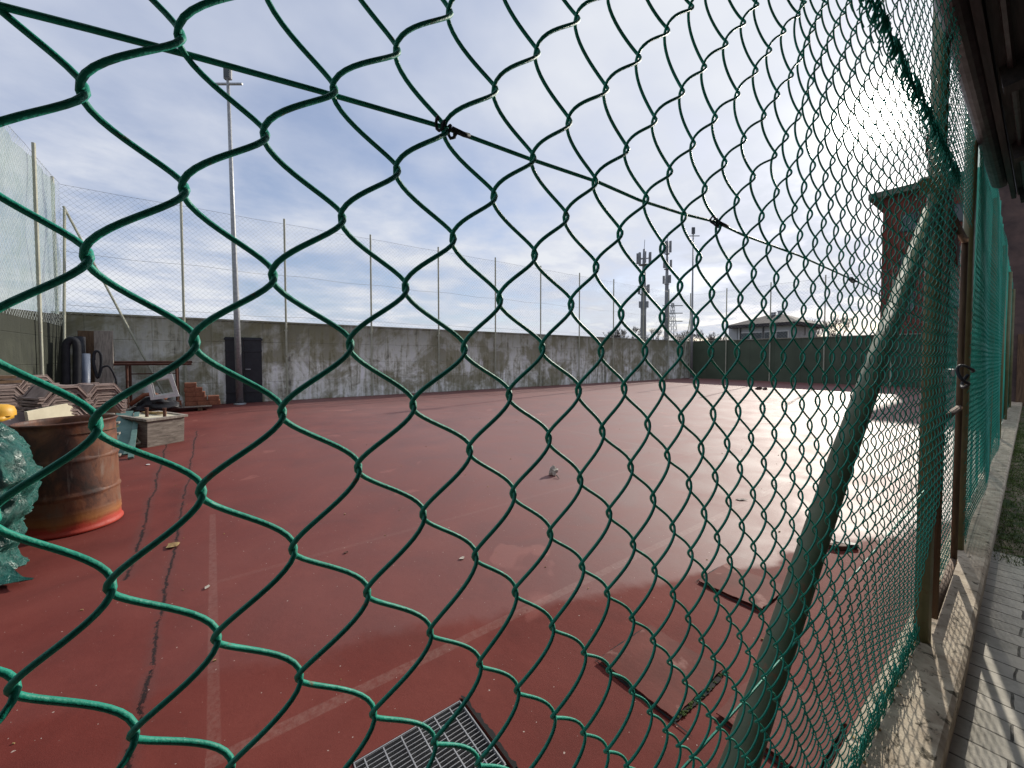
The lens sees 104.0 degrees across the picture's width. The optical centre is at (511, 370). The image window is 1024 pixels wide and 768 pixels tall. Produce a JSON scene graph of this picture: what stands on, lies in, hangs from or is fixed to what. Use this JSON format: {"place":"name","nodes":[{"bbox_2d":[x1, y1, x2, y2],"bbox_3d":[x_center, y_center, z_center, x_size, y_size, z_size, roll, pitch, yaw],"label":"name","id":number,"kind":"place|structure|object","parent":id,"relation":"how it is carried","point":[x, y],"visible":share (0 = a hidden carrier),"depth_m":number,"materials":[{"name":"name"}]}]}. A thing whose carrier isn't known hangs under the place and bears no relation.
{"place":"outdoors","nodes":[
{"label":"outdoors","id":0,"kind":"place"},
{"bbox_2d":[91,350,102,378],"bbox_3d":[-9.727,-0.144,9.386,0.197,0.689,0.059,-1,2,-37],"label":"hose","id":1,"kind":"object","parent":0,"point":[96,373],"visible":1,"depth_m":9.37,"materials":[{"name":"black rubber"}]},
{"bbox_2d":[102,365,117,385],"bbox_3d":[-9.575,0.211,9.511,0.286,0.687,0.044,-1,2,-37],"label":"hose","id":2,"kind":"object","parent":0,"point":[113,373],"visible":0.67,"depth_m":9.54,"materials":[{"name":"black rubber"}]},
{"bbox_2d":[0,0,964,340],"label":"sky","id":3,"kind":"structure","parent":0,"point":[157,101],"materials":[{"name":"blue"}]},
{"bbox_2d":[0,378,1007,767],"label":"court","id":4,"kind":"object","parent":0,"point":[138,662],"visible":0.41,"depth_m":2.58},
{"bbox_2d":[0,422,42,584],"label":"tarpaulin bundle","id":5,"kind":"object","parent":4,"relation":"on","point":[18,464],"visible":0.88,"depth_m":2.58,"materials":[{"name":"plastic"}]},
{"bbox_2d":[0,404,16,421],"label":"plastic cap","id":6,"kind":"object","parent":5,"relation":"on","point":[7,411],"visible":1,"depth_m":2.70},
{"bbox_2d":[0,125,65,375],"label":"net fence","id":7,"kind":"object","parent":4,"relation":"on","point":[43,263],"visible":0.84,"depth_m":8.44,"materials":[{"name":"fabric"}]},
{"bbox_2d":[8,414,123,540],"bbox_3d":[-3.675,0.848,3.327,0.622,0.903,0.606,-1,2,-37],"label":"steel drum","id":8,"kind":"object","parent":4,"relation":"on","point":[80,493],"visible":0.77,"depth_m":3.16,"materials":[{"name":"metal"}]},
{"bbox_2d":[24,402,85,420],"bbox_3d":[-4.463,0.760,3.984,0.030,0.903,0.597,0,2,2],"label":"board","id":9,"kind":"object","parent":8,"relation":"in","point":[61,410],"visible":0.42,"depth_m":3.86,"materials":[{"name":"wood"}]},
{"bbox_2d":[73,336,85,352],"bbox_3d":[-10.428,0.142,9.650,0.219,1.938,0.468,-2,2,-43],"label":"pipe","id":10,"kind":"object","parent":4,"relation":"on","point":[82,339],"visible":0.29,"depth_m":9.69,"materials":[{"name":"plastic"}]},
{"bbox_2d":[77,330,94,383],"bbox_3d":[-10.498,0.044,10.032,0.546,2.085,0.289,-1,2,-37],"label":"board","id":11,"kind":"object","parent":4,"relation":"on","point":[89,335],"visible":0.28,"depth_m":10.01,"materials":[{"name":"wood"}]},
{"bbox_2d":[82,353,90,383],"bbox_3d":[-10.129,0.354,9.505,0.159,1.522,0.408,-2,2,-41],"label":"pipe","id":12,"kind":"object","parent":4,"relation":"on","point":[86,374],"visible":0.27,"depth_m":9.50,"materials":[{"name":"grey plastic"}]},
{"bbox_2d":[61,336,81,384],"bbox_3d":[-10.137,-0.003,9.208,0.345,1.563,0.148,-1,2,-37],"label":"hose","id":13,"kind":"object","parent":12,"relation":"attached to","point":[67,342],"visible":0.79,"depth_m":9.18,"materials":[{"name":"black rubber"}]},
{"bbox_2d":[94,331,113,409],"bbox_3d":[-10.017,0.058,9.831,0.354,2.074,0.309,-1,2,-37],"label":"plank","id":14,"kind":"object","parent":4,"relation":"on","point":[103,342],"visible":0.46,"depth_m":9.84,"materials":[{"name":"wood"}]},
{"bbox_2d":[104,412,120,456],"bbox_3d":[-5.208,0.915,4.305,1.200,0.691,1.900,-1,2,-37],"label":"pallet","id":15,"kind":"object","parent":4,"relation":"on","point":[118,433],"visible":0.06,"depth_m":5.29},
{"bbox_2d":[94,404,125,412],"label":"roof tile","id":16,"kind":"object","parent":15,"relation":"on","point":[114,409],"visible":0.26,"depth_m":4.88,"materials":[{"name":"ceramic"}]},
{"bbox_2d":[94,401,126,410],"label":"roof tile","id":17,"kind":"object","parent":16,"relation":"on","point":[117,405],"visible":0.24,"depth_m":4.84,"materials":[{"name":"ceramic"}]},
{"bbox_2d":[91,397,127,407],"bbox_3d":[-4.994,0.388,4.817,0.420,0.135,0.388,2,2,21],"label":"roof tile","id":18,"kind":"object","parent":17,"relation":"on","point":[106,399],"visible":0.25,"depth_m":4.72,"materials":[{"name":"ceramic"}]},
{"bbox_2d":[90,394,126,404],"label":"roof tile","id":19,"kind":"object","parent":18,"relation":"on","point":[109,396],"visible":0.28,"depth_m":4.80,"materials":[{"name":"ceramic"}]},
{"bbox_2d":[91,392,127,401],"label":"roof tile","id":20,"kind":"object","parent":19,"relation":"on","point":[95,395],"visible":0.33,"depth_m":4.73,"materials":[{"name":"concrete"}]},
{"bbox_2d":[92,389,125,398],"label":"roof tile","id":21,"kind":"object","parent":20,"relation":"on","point":[108,390],"visible":0.17,"depth_m":4.78,"materials":[{"name":"ceramic"}]},
{"bbox_2d":[90,386,119,394],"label":"roof tile","id":22,"kind":"object","parent":21,"relation":"on","point":[102,387],"visible":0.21,"depth_m":4.75,"materials":[{"name":"concrete"}]},
{"bbox_2d":[76,382,121,393],"bbox_3d":[-4.993,0.219,4.806,0.420,0.135,0.388,0,2,24],"label":"roof tile","id":23,"kind":"object","parent":22,"relation":"on","point":[87,388],"visible":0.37,"depth_m":4.72,"materials":[{"name":"ceramic"}]},
{"bbox_2d":[116,411,132,455],"bbox_3d":[-5.919,0.934,6.087,0.200,0.513,1.214,-2,2,-42],"label":"plank","id":24,"kind":"object","parent":4,"relation":"on","point":[124,428],"visible":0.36,"depth_m":6.13,"materials":[{"name":"wood"}]},
{"bbox_2d":[128,412,138,458],"bbox_3d":[-5.717,0.950,6.051,0.060,0.508,1.412,-2,2,-40],"label":"plank","id":25,"kind":"object","parent":4,"relation":"on","point":[133,435],"visible":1,"depth_m":6.00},
{"bbox_2d":[118,411,187,447],"bbox_3d":[-5.896,0.954,6.580,0.711,0.492,0.600,1,2,18],"label":"wooden box","id":26,"kind":"object","parent":4,"relation":"on","point":[153,430],"visible":0.83,"depth_m":6.42,"materials":[{"name":"wood"}]},
{"bbox_2d":[126,403,211,410],"bbox_3d":[-9.165,0.999,10.594,1.946,0.118,1.140,-1,2,-37],"label":"pallet","id":27,"kind":"object","parent":4,"relation":"on","point":[200,408],"visible":0.19,"depth_m":10.50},
{"bbox_2d":[113,361,191,407],"bbox_3d":[-9.472,0.378,10.594,1.580,1.260,0.560,-1,2,-37],"label":"pipe rack","id":28,"kind":"object","parent":27,"relation":"on","point":[126,364],"visible":0.62,"depth_m":10.49,"materials":[{"name":"metal"}]},
{"bbox_2d":[130,393,181,410],"bbox_3d":[-8.854,0.774,9.931,1.005,0.443,0.616,-1,2,-37],"label":"scrap heap","id":29,"kind":"object","parent":27,"relation":"on","point":[160,404],"visible":0.72,"depth_m":9.80,"materials":[{"name":"metal"}]},
{"bbox_2d":[128,392,166,405],"bbox_3d":[-8.895,0.688,9.786,0.720,0.324,0.099,-1,2,-37],"label":"clay pipe","id":30,"kind":"object","parent":29,"relation":"on","point":[137,399],"visible":0.71,"depth_m":9.67,"materials":[{"name":"ceramic"}]},
{"bbox_2d":[148,374,178,399],"bbox_3d":[-8.476,0.388,9.716,0.605,0.627,0.140,-1,2,-37],"label":"window frame","id":31,"kind":"object","parent":29,"relation":"on","point":[174,393],"visible":0.81,"depth_m":9.71,"materials":[{"name":"white paint"}]},
{"bbox_2d":[185,401,196,406],"bbox_3d":[-8.529,0.878,10.630,0.245,0.120,0.180,-1,2,-40],"label":"brick","id":32,"kind":"object","parent":27,"relation":"on","point":[193,403],"visible":0.86,"depth_m":10.56,"materials":[{"name":"brick"}]},
{"bbox_2d":[185,397,194,401],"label":"brick","id":33,"kind":"object","parent":32,"relation":"on","point":[189,399],"visible":0.72,"depth_m":10.54,"materials":[{"name":"brick"}]},
{"bbox_2d":[185,392,196,396],"bbox_3d":[-8.522,0.632,10.627,0.245,0.120,0.180,-1,2,-35],"label":"brick","id":34,"kind":"object","parent":33,"relation":"on","point":[188,394],"visible":0.82,"depth_m":10.54,"materials":[{"name":"brick"}]},
{"bbox_2d":[184,387,195,391],"bbox_3d":[-8.539,0.510,10.611,0.245,0.120,0.180,-1,2,-36],"label":"brick","id":35,"kind":"object","parent":34,"relation":"on","point":[187,389],"visible":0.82,"depth_m":10.52,"materials":[{"name":"brick"}]},
{"bbox_2d":[184,383,195,387],"bbox_3d":[-8.531,0.387,10.613,0.245,0.120,0.180,-1,2,-38],"label":"brick","id":36,"kind":"object","parent":35,"relation":"on","point":[189,385],"visible":0.98,"depth_m":10.53,"materials":[{"name":"brick"}]},
{"bbox_2d":[197,400,208,405],"bbox_3d":[-8.326,0.874,10.782,0.245,0.120,0.180,-1,2,-38],"label":"brick","id":37,"kind":"object","parent":27,"relation":"on","point":[200,403],"visible":0.84,"depth_m":10.70,"materials":[{"name":"brick"}]},
{"bbox_2d":[195,396,206,400],"bbox_3d":[-8.367,0.752,10.748,0.245,0.120,0.180,-1,2,-39],"label":"brick","id":38,"kind":"object","parent":37,"relation":"on","point":[201,398],"visible":0.86,"depth_m":10.69,"materials":[{"name":"brick"}]},
{"bbox_2d":[193,391,204,396],"bbox_3d":[-8.393,0.629,10.724,0.245,0.120,0.180,-1,2,-39],"label":"brick","id":39,"kind":"object","parent":38,"relation":"on","point":[202,393],"visible":0.94,"depth_m":10.66,"materials":[{"name":"brick"}]},
{"bbox_2d":[209,400,219,404],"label":"brick","id":40,"kind":"object","parent":27,"relation":"on","point":[214,402],"visible":0.88,"depth_m":10.86,"materials":[{"name":"brick"}]},
{"bbox_2d":[208,395,218,400],"bbox_3d":[-8.146,0.747,10.913,0.245,0.120,0.180,-1,2,-38],"label":"brick","id":41,"kind":"object","parent":40,"relation":"on","point":[214,397],"visible":1,"depth_m":10.84,"materials":[{"name":"brick"}]},
{"bbox_2d":[166,542,179,547],"bbox_3d":[-2.521,1.296,2.974,0.080,0.011,0.103,-1,2,-37],"label":"leaf","id":42,"kind":"object","parent":4,"relation":"on","point":[173,544],"visible":1,"depth_m":2.97,"materials":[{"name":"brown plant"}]},
{"bbox_2d":[216,68,245,404],"bbox_3d":[-8.295,-3.970,11.919,0.840,9.989,0.312,0,2,6],"label":"floodlight pole","id":43,"kind":"object","parent":4,"relation":"on","point":[227,75],"visible":0.84,"depth_m":11.85,"materials":[{"name":"metal"}]},
{"bbox_2d":[50,176,690,396],"bbox_3d":[0.545,-2.140,18.892,29.881,5.909,0.320,-1,2,-37],"label":"net fence","id":44,"kind":"object","parent":4,"relation":"on","point":[182,264],"visible":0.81,"depth_m":13.56,"materials":[{"name":"paint"}]},
{"bbox_2d":[54,311,688,405],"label":"concrete wall","id":45,"kind":"structure","parent":4,"relation":"on","point":[406,358],"depth_m":14.41,"materials":[{"name":"concrete"}]},
{"bbox_2d":[224,337,262,403],"bbox_3d":[-8.328,-0.011,12.438,0.997,2.040,0.095,-1,2,-37],"label":"door","id":46,"kind":"structure","parent":45,"relation":"in","point":[252,351],"depth_m":12.48,"materials":[{"name":"metal"}]},
{"bbox_2d":[353,695,517,767],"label":"drain grate","id":47,"kind":"object","parent":4,"relation":"in","point":[412,748],"visible":0.91,"depth_m":1.44,"materials":[{"name":"metal"}]},
{"bbox_2d":[12,413,985,763],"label":"fallen leaves","id":48,"kind":"object","parent":4,"relation":"on","point":[762,639],"visible":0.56,"depth_m":1.78,"materials":[{"name":"brown plant"}]},
{"bbox_2d":[549,465,557,475],"bbox_3d":[0.493,1.191,4.779,0.131,0.118,0.109,-1,2,-37],"label":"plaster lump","id":49,"kind":"object","parent":4,"relation":"on","point":[553,470],"visible":0.99,"depth_m":4.76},
{"bbox_2d":[595,625,722,732],"bbox_3d":[0.684,1.334,1.782,0.423,0.014,0.470,-1,2,-37],"label":"inspection cover","id":50,"kind":"object","parent":4,"relation":"on","point":[630,665],"visible":0.82,"depth_m":1.78,"materials":[{"name":"paint"}]},
{"bbox_2d":[689,227,699,378],"bbox_3d":[12.255,-4.571,27.189,0.813,10.230,0.314,-1,2,-18],"label":"floodlight pole","id":51,"kind":"object","parent":4,"relation":"on","point":[691,339],"visible":0.92,"depth_m":27.17,"materials":[{"name":"metal"}]},
{"bbox_2d":[677,672,729,717],"bbox_3d":[0.927,1.344,1.509,0.404,0.008,0.446,-1,2,-37],"label":"moss","id":52,"kind":"object","parent":4,"relation":"on","point":[683,713],"visible":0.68,"depth_m":1.61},
{"bbox_2d":[697,563,781,615],"bbox_3d":[1.409,1.312,2.444,0.389,0.015,0.420,-1,2,-37],"label":"inspection cover","id":53,"kind":"object","parent":4,"relation":"on","point":[717,577],"visible":0.81,"depth_m":2.44,"materials":[{"name":"paint"}]},
{"bbox_2d":[714,678,847,767],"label":"inspection cover","id":54,"kind":"object","parent":4,"relation":"on","point":[723,711],"visible":0.39,"depth_m":1.51,"materials":[{"name":"paint"}]},
{"bbox_2d":[693,266,959,385],"bbox_3d":[16.730,-2.246,22.117,0.088,5.900,14.301,-1,2,-37],"label":"net fence","id":55,"kind":"object","parent":4,"relation":"on","point":[825,304],"visible":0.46,"depth_m":23.17,"materials":[{"name":"metal"}]},
{"bbox_2d":[829,543,847,549],"bbox_3d":[2.385,1.290,2.934,0.147,0.030,0.063,0,2,7],"label":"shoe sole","id":56,"kind":"object","parent":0,"point":[841,546],"visible":0.4,"depth_m":2.91,"materials":[{"name":"rubber"}]},
{"bbox_2d":[836,540,858,548],"bbox_3d":[2.475,1.288,2.964,0.147,0.030,0.063,1,2,24],"label":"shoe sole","id":57,"kind":"object","parent":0,"point":[852,544],"visible":0.48,"depth_m":2.95,"materials":[{"name":"rubber"}]},
{"bbox_2d":[868,171,963,333],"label":"red building","id":58,"kind":"structure","parent":0,"point":[959,214],"depth_m":34.51,"materials":[{"name":"brick"}]},
{"bbox_2d":[901,212,917,232],"bbox_3d":[33.988,-12.681,34.231,0.140,1.500,1.000,-1,2,-37],"label":"window","id":59,"kind":"structure","parent":58,"relation":"in","point":[912,215],"depth_m":34.17,"materials":[{"name":"glass"}]},
{"bbox_2d":[950,289,959,307],"bbox_3d":[35.609,-5.817,32.286,0.140,1.500,1.000,-1,2,-37],"label":"window","id":60,"kind":"structure","parent":58,"relation":"in","point":[952,289],"depth_m":32.13,"materials":[{"name":"glass"}]},
{"bbox_2d":[954,203,962,221],"bbox_3d":[35.609,-12.614,32.072,0.140,1.500,1.000,-1,2,-37],"label":"window","id":61,"kind":"structure","parent":58,"relation":"in","point":[959,214],"depth_m":31.88,"materials":[{"name":"glass"}]},
{"bbox_2d":[945,551,1023,767],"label":"path","id":62,"kind":"structure","parent":0,"point":[989,730],"depth_m":1.72,"materials":[{"name":"concrete"}]},
{"bbox_2d":[992,406,1023,566],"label":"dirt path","id":63,"kind":"structure","parent":0,"point":[1020,552],"depth_m":3.68,"materials":[{"name":"grass"}]},
{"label":"roof tile","id":64,"kind":"object","parent":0,"visible":0},
{"bbox_2d":[0,401,21,406],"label":"roof tile","id":65,"kind":"object","parent":64,"relation":"on","point":[9,402],"visible":0.2,"depth_m":4.03,"materials":[{"name":"ceramic"}]},
{"bbox_2d":[0,398,16,401],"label":"roof tile","id":66,"kind":"object","parent":65,"relation":"on","point":[5,399],"visible":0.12,"depth_m":4.01,"materials":[{"name":"ceramic"}]},
{"bbox_2d":[0,395,17,398],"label":"roof tile","id":67,"kind":"object","parent":66,"relation":"on","point":[9,396],"visible":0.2,"depth_m":4.05,"materials":[{"name":"ceramic"}]},
{"bbox_2d":[0,391,18,397],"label":"roof tile","id":68,"kind":"object","parent":67,"relation":"on","point":[9,393],"visible":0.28,"depth_m":4.04,"materials":[{"name":"ceramic"}]},
{"bbox_2d":[0,388,21,396],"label":"roof tile","id":69,"kind":"object","parent":68,"relation":"on","point":[9,389],"visible":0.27,"depth_m":4.05,"materials":[{"name":"ceramic"}]},
{"bbox_2d":[0,384,24,394],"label":"roof tile","id":70,"kind":"object","parent":69,"relation":"on","point":[18,388],"visible":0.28,"depth_m":4.08,"materials":[{"name":"ceramic"}]},
{"bbox_2d":[0,379,21,383],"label":"plank","id":71,"kind":"object","parent":70,"relation":"on","point":[2,381],"visible":1,"depth_m":4.29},
{"bbox_2d":[0,375,15,378],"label":"plank","id":72,"kind":"object","parent":71,"relation":"on","point":[7,377],"visible":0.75,"depth_m":4.27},
{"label":"roof tile","id":73,"kind":"object","parent":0,"visible":0},
{"bbox_2d":[20,378,51,388],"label":"roof tile","id":74,"kind":"object","parent":73,"relation":"on","point":[23,385],"visible":0.1,"depth_m":4.54,"materials":[{"name":"ceramic"}]},
{"bbox_2d":[0,375,54,385],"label":"roof tile","id":75,"kind":"object","parent":74,"relation":"on","point":[45,376],"visible":0.15,"depth_m":4.57,"materials":[{"name":"concrete"}]},
{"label":"roof tile","id":76,"kind":"object","parent":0,"visible":0},
{"bbox_2d":[1,410,26,426],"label":"roof tile","id":77,"kind":"object","parent":76,"relation":"on","point":[19,416],"visible":0.23,"depth_m":3.78,"materials":[{"name":"concrete"}]},
{"label":"ground","id":78,"kind":"structure","parent":0,"visible":0},
{"bbox_2d":[0,308,61,383],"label":"concrete wall","id":79,"kind":"structure","parent":78,"relation":"on","point":[19,345],"depth_m":8.27,"materials":[{"name":"concrete"}]},
{"bbox_2d":[602,328,619,337],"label":"bare tree","id":80,"kind":"object","parent":78,"relation":"on","point":[617,334],"visible":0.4,"depth_m":69.28,"materials":[{"name":"brown plant"}]},
{"bbox_2d":[614,326,639,338],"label":"bare tree","id":81,"kind":"object","parent":78,"relation":"on","point":[622,332],"visible":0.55,"depth_m":78.05,"materials":[{"name":"brown plant"}]},
{"bbox_2d":[636,240,651,338],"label":"telecom mast","id":82,"kind":"object","parent":78,"relation":"on","point":[638,261],"visible":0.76,"depth_m":61.41,"materials":[{"name":"metal"}]},
{"bbox_2d":[638,328,663,339],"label":"bare tree","id":83,"kind":"object","parent":78,"relation":"on","point":[651,332],"visible":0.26,"depth_m":74.20,"materials":[{"name":"brown plant"}]},
{"bbox_2d":[663,238,671,339],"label":"telecom mast","id":84,"kind":"object","parent":78,"relation":"on","point":[667,276],"visible":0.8,"depth_m":65.39,"materials":[{"name":"metal"}]},
{"bbox_2d":[663,303,682,338],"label":"electricity pylon","id":85,"kind":"object","parent":78,"relation":"on","point":[672,305],"visible":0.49,"depth_m":238.92,"materials":[{"name":"metal"}]},
{"bbox_2d":[672,330,696,340],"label":"bare tree","id":86,"kind":"object","parent":78,"relation":"on","point":[681,337],"visible":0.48,"depth_m":78.64,"materials":[{"name":"brown plant"}]},
{"bbox_2d":[688,331,717,340],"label":"bare tree","id":87,"kind":"object","parent":78,"relation":"on","point":[699,337],"visible":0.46,"depth_m":70.66,"materials":[{"name":"brown plant"}]},
{"bbox_2d":[728,310,827,339],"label":"house","id":88,"kind":"structure","parent":78,"relation":"on","point":[760,327],"depth_m":47.02,"materials":[{"name":"tile"}]},
{"bbox_2d":[739,332,750,338],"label":"window","id":89,"kind":"structure","parent":88,"relation":"in","point":[744,334],"depth_m":48.67,"materials":[{"name":"glass"}]},
{"bbox_2d":[751,332,761,338],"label":"window","id":90,"kind":"structure","parent":88,"relation":"in","point":[759,335],"depth_m":47.47,"materials":[{"name":"glass"}]},
{"bbox_2d":[776,330,788,337],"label":"window","id":91,"kind":"structure","parent":88,"relation":"in","point":[784,333],"depth_m":45.39,"materials":[{"name":"glass"}]},
{"bbox_2d":[809,319,839,336],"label":"bare tree","id":92,"kind":"object","parent":78,"relation":"on","point":[818,332],"visible":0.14,"depth_m":60.05,"materials":[{"name":"brown plant"}]},
{"bbox_2d":[693,332,957,388],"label":"clad wall","id":93,"kind":"structure","parent":78,"relation":"on","point":[749,358],"depth_m":22.99,"materials":[{"name":"metal"}]},
{"bbox_2d":[822,314,855,335],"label":"bare tree","id":94,"kind":"object","parent":78,"relation":"on","point":[835,324],"visible":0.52,"depth_m":65.52,"materials":[{"name":"brown plant"}]},
{"bbox_2d":[831,402,1021,767],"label":"kerb","id":95,"kind":"structure","parent":78,"relation":"on","point":[917,724],"depth_m":1.70,"materials":[{"name":"concrete"}]},
{"bbox_2d":[0,0,961,767],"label":"chain link fence","id":96,"kind":"object","parent":95,"relation":"on","point":[758,708],"visible":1,"depth_m":0.52,"materials":[{"name":"green metal"}]},
{"bbox_2d":[940,35,1015,549],"bbox_3d":[7.493,-0.917,6.107,14.309,4.150,0.076,-1,2,-38],"label":"chain link fence","id":97,"kind":"object","parent":95,"relation":"on","point":[990,349],"visible":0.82,"depth_m":3.14,"materials":[{"name":"green metal"}]},
{"bbox_2d":[925,129,968,619],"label":"gate","id":98,"kind":"structure","parent":97,"relation":"attached to","point":[940,588],"depth_m":2.29,"materials":[{"name":"brown metal"}]},
{"bbox_2d":[955,364,975,388],"bbox_3d":[2.424,0.033,2.137,0.314,0.135,0.055,-1,2,-37],"label":"cable lock","id":99,"kind":"object","parent":98,"relation":"hanging from","point":[962,379],"visible":1,"depth_m":2.10,"materials":[{"name":"black rubber"}]},
{"bbox_2d":[951,105,1012,513],"bbox_3d":[8.360,-0.585,6.838,13.402,3.340,0.061,-1,2,-38],"label":"shade cloth","id":100,"kind":"object","parent":97,"relation":"hanging from","point":[976,241],"visible":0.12,"depth_m":3.81,"materials":[{"name":"fabric"}]},
{"bbox_2d":[932,0,1023,202],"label":"roof","id":101,"kind":"structure","parent":78,"relation":"on","point":[991,60],"depth_m":1.86,"materials":[{"name":"metal"}]},
{"bbox_2d":[998,185,1023,405],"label":"brown building","id":102,"kind":"structure","parent":78,"relation":"on","point":[1012,212],"depth_m":11.77,"materials":[{"name":"brick"}]},
{"bbox_2d":[1015,334,1023,405],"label":"door","id":103,"kind":"structure","parent":102,"relation":"in","point":[1020,352],"depth_m":11.71,"materials":[{"name":"brown"}]},
{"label":"roof tile","id":104,"kind":"object","parent":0,"visible":0},
{"bbox_2d":[51,401,87,413],"bbox_3d":[-4.649,0.378,4.068,0.420,0.135,0.388,1,1,20],"label":"roof tile","id":105,"kind":"object","parent":104,"relation":"on","point":[68,403],"visible":0.13,"depth_m":4.02,"materials":[{"name":"ceramic"}]},
{"bbox_2d":[18,398,69,410],"bbox_3d":[-4.646,0.344,4.082,0.420,0.135,0.388,0,0,22],"label":"roof tile","id":106,"kind":"object","parent":105,"relation":"on","point":[57,400],"visible":0.24,"depth_m":3.96,"materials":[{"name":"ceramic"}]},
{"bbox_2d":[16,394,79,409],"bbox_3d":[-4.657,0.310,4.067,0.420,0.135,0.388,0,1,21],"label":"roof tile","id":107,"kind":"object","parent":106,"relation":"on","point":[30,407],"visible":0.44,"depth_m":3.91,"materials":[{"name":"ceramic"}]},
{"bbox_2d":[17,391,93,406],"bbox_3d":[-4.652,0.275,4.086,0.420,0.135,0.388,1,1,18],"label":"roof tile","id":108,"kind":"object","parent":107,"relation":"on","point":[53,398],"visible":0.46,"depth_m":3.94,"materials":[{"name":"ceramic"}]},
{"bbox_2d":[16,388,90,403],"bbox_3d":[-4.662,0.242,4.074,0.420,0.135,0.388,1,3,22],"label":"roof tile","id":109,"kind":"object","parent":108,"relation":"on","point":[44,401],"visible":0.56,"depth_m":3.96,"materials":[{"name":"concrete"}]},
{"bbox_2d":[18,383,91,400],"bbox_3d":[-4.641,0.208,4.068,0.420,0.135,0.388,1,3,21],"label":"roof tile","id":110,"kind":"object","parent":109,"relation":"on","point":[35,392],"visible":0.7,"depth_m":3.98,"materials":[{"name":"ceramic"}]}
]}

